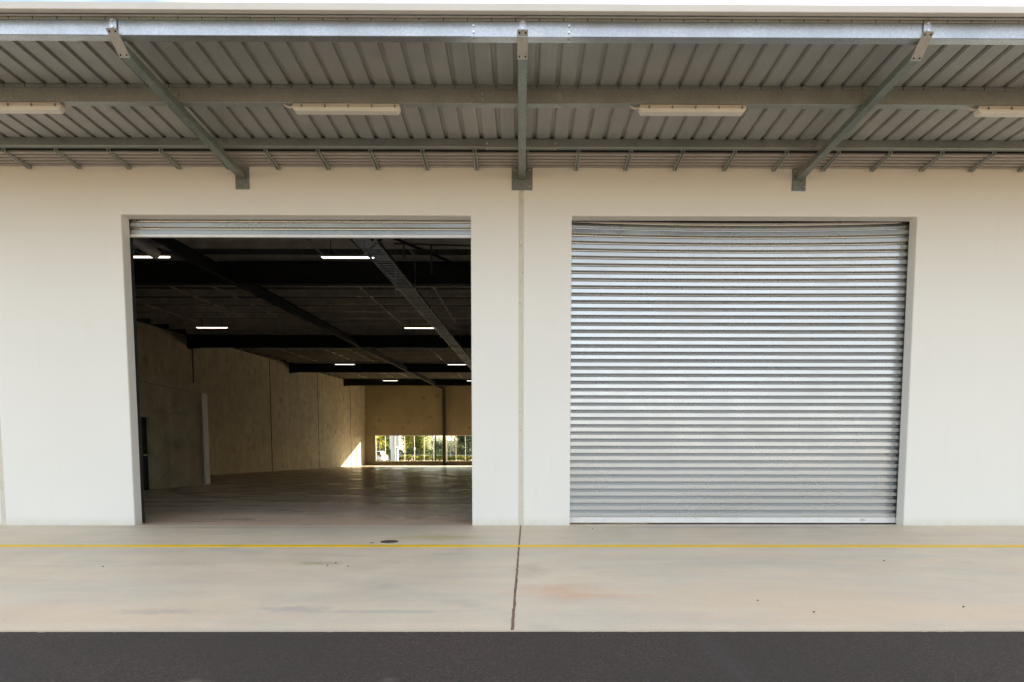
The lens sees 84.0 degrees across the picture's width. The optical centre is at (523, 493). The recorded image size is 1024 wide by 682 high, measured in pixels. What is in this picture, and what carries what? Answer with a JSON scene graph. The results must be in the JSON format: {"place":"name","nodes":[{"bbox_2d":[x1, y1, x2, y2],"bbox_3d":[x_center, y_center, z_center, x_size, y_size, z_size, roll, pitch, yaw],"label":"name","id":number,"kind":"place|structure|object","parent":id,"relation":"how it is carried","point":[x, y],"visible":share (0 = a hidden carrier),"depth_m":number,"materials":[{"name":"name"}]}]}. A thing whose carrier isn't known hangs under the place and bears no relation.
{"place":"outdoors","nodes":[
{"label":"outdoors","id":0,"kind":"place"},
{"bbox_2d":[376,436,387,460],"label":"palm tree","id":1,"kind":"object","parent":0,"point":[378,441],"visible":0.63,"depth_m":95.75,"materials":[{"name":"green plant"}]},
{"bbox_2d":[376,451,388,460],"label":"parked car","id":2,"kind":"object","parent":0,"point":[380,455],"visible":0.47,"depth_m":84.59,"materials":[{"name":"white paint"}]},
{"bbox_2d":[0,525,1023,631],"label":"concrete apron","id":3,"kind":"object","parent":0,"point":[454,589],"visible":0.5,"depth_m":4.79,"materials":[{"name":"beige concrete"}]},
{"bbox_2d":[381,540,397,542],"bbox_3d":[-1.621,0.580,6.875,0.210,0.009,0.210,0,4,0],"label":"drain cover","id":4,"kind":"object","parent":3,"relation":"on","point":[389,541],"visible":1,"depth_m":6.84,"materials":[{"name":"metal"}]},
{"bbox_2d":[0,545,1023,546],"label":"yellow line","id":5,"kind":"object","parent":3,"relation":"on","point":[511,545],"visible":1,"depth_m":6.54,"materials":[{"name":"paint"}]},
{"bbox_2d":[511,525,520,629],"bbox_3d":[-0.054,0.645,5.956,0.026,0.001,5.120,0,4,0],"label":"expansion joint","id":6,"kind":"object","parent":3,"relation":"on","point":[513,609],"visible":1,"depth_m":4.43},
{"bbox_2d":[0,632,1023,681],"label":"road","id":7,"kind":"structure","parent":0,"point":[511,656],"depth_m":2.97,"materials":[{"name":"black asphalt"}]},
{"bbox_2d":[0,0,1023,455],"label":"sky","id":8,"kind":"structure","parent":0,"point":[711,2],"materials":[{"name":"white"}]},
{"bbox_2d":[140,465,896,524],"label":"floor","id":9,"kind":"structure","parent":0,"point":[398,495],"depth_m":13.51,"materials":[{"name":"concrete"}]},
{"label":"ground","id":10,"kind":"structure","parent":0,"visible":0},
{"bbox_2d":[378,436,390,460],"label":"leafy tree","id":11,"kind":"object","parent":10,"relation":"on","point":[387,440],"visible":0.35,"depth_m":100.10,"materials":[{"name":"green plant"}]},
{"bbox_2d":[397,436,413,460],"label":"leafy tree","id":12,"kind":"object","parent":10,"relation":"on","point":[407,443],"visible":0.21,"depth_m":110.63,"materials":[{"name":"green plant"}]},
{"bbox_2d":[408,436,432,460],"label":"leafy tree","id":13,"kind":"object","parent":10,"relation":"on","point":[420,445],"visible":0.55,"depth_m":106.90,"materials":[{"name":"green plant"}]},
{"bbox_2d":[376,447,471,460],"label":"tall hedge","id":14,"kind":"object","parent":10,"relation":"on","point":[459,452],"visible":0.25,"depth_m":105.30,"materials":[{"name":"green plant"}]},
{"bbox_2d":[389,454,471,460],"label":"hedge","id":15,"kind":"object","parent":10,"relation":"on","point":[449,458],"visible":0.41,"depth_m":101.36,"materials":[{"name":"green plant"}]},
{"bbox_2d":[424,436,449,458],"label":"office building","id":16,"kind":"structure","parent":10,"relation":"on","point":[448,438],"depth_m":157.72,"materials":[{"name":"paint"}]},
{"bbox_2d":[430,437,453,460],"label":"leafy tree","id":17,"kind":"object","parent":10,"relation":"on","point":[439,444],"visible":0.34,"depth_m":115.25,"materials":[{"name":"green plant"}]},
{"bbox_2d":[451,441,467,460],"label":"leafy tree","id":18,"kind":"object","parent":10,"relation":"on","point":[452,445],"visible":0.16,"depth_m":119.56,"materials":[{"name":"green plant"}]},
{"bbox_2d":[453,436,471,455],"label":"leafy tree","id":19,"kind":"object","parent":10,"relation":"on","point":[460,440],"visible":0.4,"depth_m":105.97,"materials":[{"name":"green plant"}]},
{"bbox_2d":[0,166,1023,525],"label":"warehouse","id":20,"kind":"structure","parent":10,"relation":"on","point":[718,346],"depth_m":8.49,"materials":[{"name":"paint"}]},
{"bbox_2d":[141,417,148,489],"bbox_3d":[-11.502,-1.170,16.668,0.060,2.180,1.420,0,4,0],"label":"door","id":21,"kind":"structure","parent":20,"relation":"in","point":[143,420],"depth_m":17.23,"materials":[{"name":"paint"}]},
{"bbox_2d":[134,250,169,257],"bbox_3d":[-8.703,-5.595,13.017,1.213,0.387,0.073,0,4,0],"label":"batten light","id":22,"kind":"object","parent":20,"relation":"attached to","point":[148,256],"visible":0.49,"depth_m":13.00,"materials":[{"name":"grey paint"}]},
{"bbox_2d":[196,318,227,327],"bbox_3d":[-12.193,-6.664,22.251,1.213,0.387,0.073,0,4,0],"label":"batten light","id":23,"kind":"object","parent":20,"relation":"attached to","point":[212,327],"visible":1,"depth_m":22.23,"materials":[{"name":"grey paint"}]},
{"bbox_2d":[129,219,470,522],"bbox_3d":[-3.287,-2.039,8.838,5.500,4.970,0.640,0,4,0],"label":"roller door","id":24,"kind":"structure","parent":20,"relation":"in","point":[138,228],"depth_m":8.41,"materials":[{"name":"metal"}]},
{"bbox_2d":[321,241,374,258],"bbox_3d":[-4.028,-5.592,13.037,1.213,0.387,0.073,0,4,0],"label":"batten light","id":25,"kind":"object","parent":20,"relation":"attached to","point":[353,257],"visible":0.97,"depth_m":13.03,"materials":[{"name":"beige plastic"}]},
{"bbox_2d":[375,435,442,461],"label":"window","id":26,"kind":"structure","parent":20,"relation":"in","point":[375,435],"depth_m":60.27,"materials":[{"name":"metal"}]},
{"bbox_2d":[353,239,471,369],"bbox_3d":[-3.394,-7.622,30.605,0.981,2.846,42.824,0,4,0],"label":"cable tray","id":27,"kind":"object","parent":20,"relation":"hanging from","point":[418,297],"visible":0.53,"depth_m":15.91,"materials":[{"name":"metal"}]},
{"bbox_2d":[404,318,433,328],"bbox_3d":[-4.068,-6.659,22.287,1.213,0.387,0.073,0,4,0],"label":"batten light","id":28,"kind":"object","parent":20,"relation":"attached to","point":[429,327],"visible":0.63,"depth_m":22.28,"materials":[{"name":"grey paint"}]},
{"bbox_2d":[394,243,470,273],"bbox_3d":[-1.726,-5.104,12.392,2.153,0.658,0.067,0,4,-2],"label":"hanging conduit","id":29,"kind":"object","parent":20,"relation":"hanging from","point":[431,263],"visible":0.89,"depth_m":12.35,"materials":[{"name":"metal"}]},
{"bbox_2d":[446,435,471,461],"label":"window","id":30,"kind":"structure","parent":20,"relation":"in","point":[446,435],"depth_m":60.33,"materials":[{"name":"metal"}]},
{"bbox_2d":[0,1,1023,190],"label":"steel awning","id":31,"kind":"object","parent":20,"relation":"attached to","point":[522,91],"visible":1,"depth_m":6.57,"materials":[{"name":"metal"}]},
{"bbox_2d":[0,102,64,113],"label":"batten light","id":32,"kind":"object","parent":31,"relation":"attached to","point":[32,107],"visible":1,"depth_m":6.58,"materials":[{"name":"beige plastic"}]},
{"bbox_2d":[284,103,400,114],"bbox_3d":[-2.115,-4.492,6.634,1.358,0.100,0.104,0,4,0],"label":"batten light","id":33,"kind":"object","parent":31,"relation":"attached to","point":[346,109],"visible":1,"depth_m":6.60,"materials":[{"name":"beige plastic"}]},
{"bbox_2d":[629,104,745,115],"bbox_3d":[1.915,-4.489,6.651,1.358,0.100,0.104,0,4,0],"label":"batten light","id":34,"kind":"object","parent":31,"relation":"attached to","point":[685,110],"visible":1,"depth_m":6.62,"materials":[{"name":"beige plastic"}]},
{"bbox_2d":[966,106,1023,116],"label":"batten light","id":35,"kind":"object","parent":31,"relation":"attached to","point":[998,111],"visible":1,"depth_m":6.63,"materials":[{"name":"beige plastic"}]},
{"bbox_2d":[570,220,908,523],"bbox_3d":[3.200,-2.034,8.867,5.475,4.970,0.640,0,4,0],"label":"roller door","id":36,"kind":"structure","parent":20,"relation":"in","point":[722,371],"depth_m":8.58,"materials":[{"name":"metal"}]},
{"label":"parking lot","id":37,"kind":"structure","parent":0,"visible":0},
{"bbox_2d":[390,436,399,460],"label":"sign pylon","id":38,"kind":"object","parent":37,"relation":"on","point":[394,454],"visible":0.49,"depth_m":95.72,"materials":[{"name":"white metal"}]}
]}

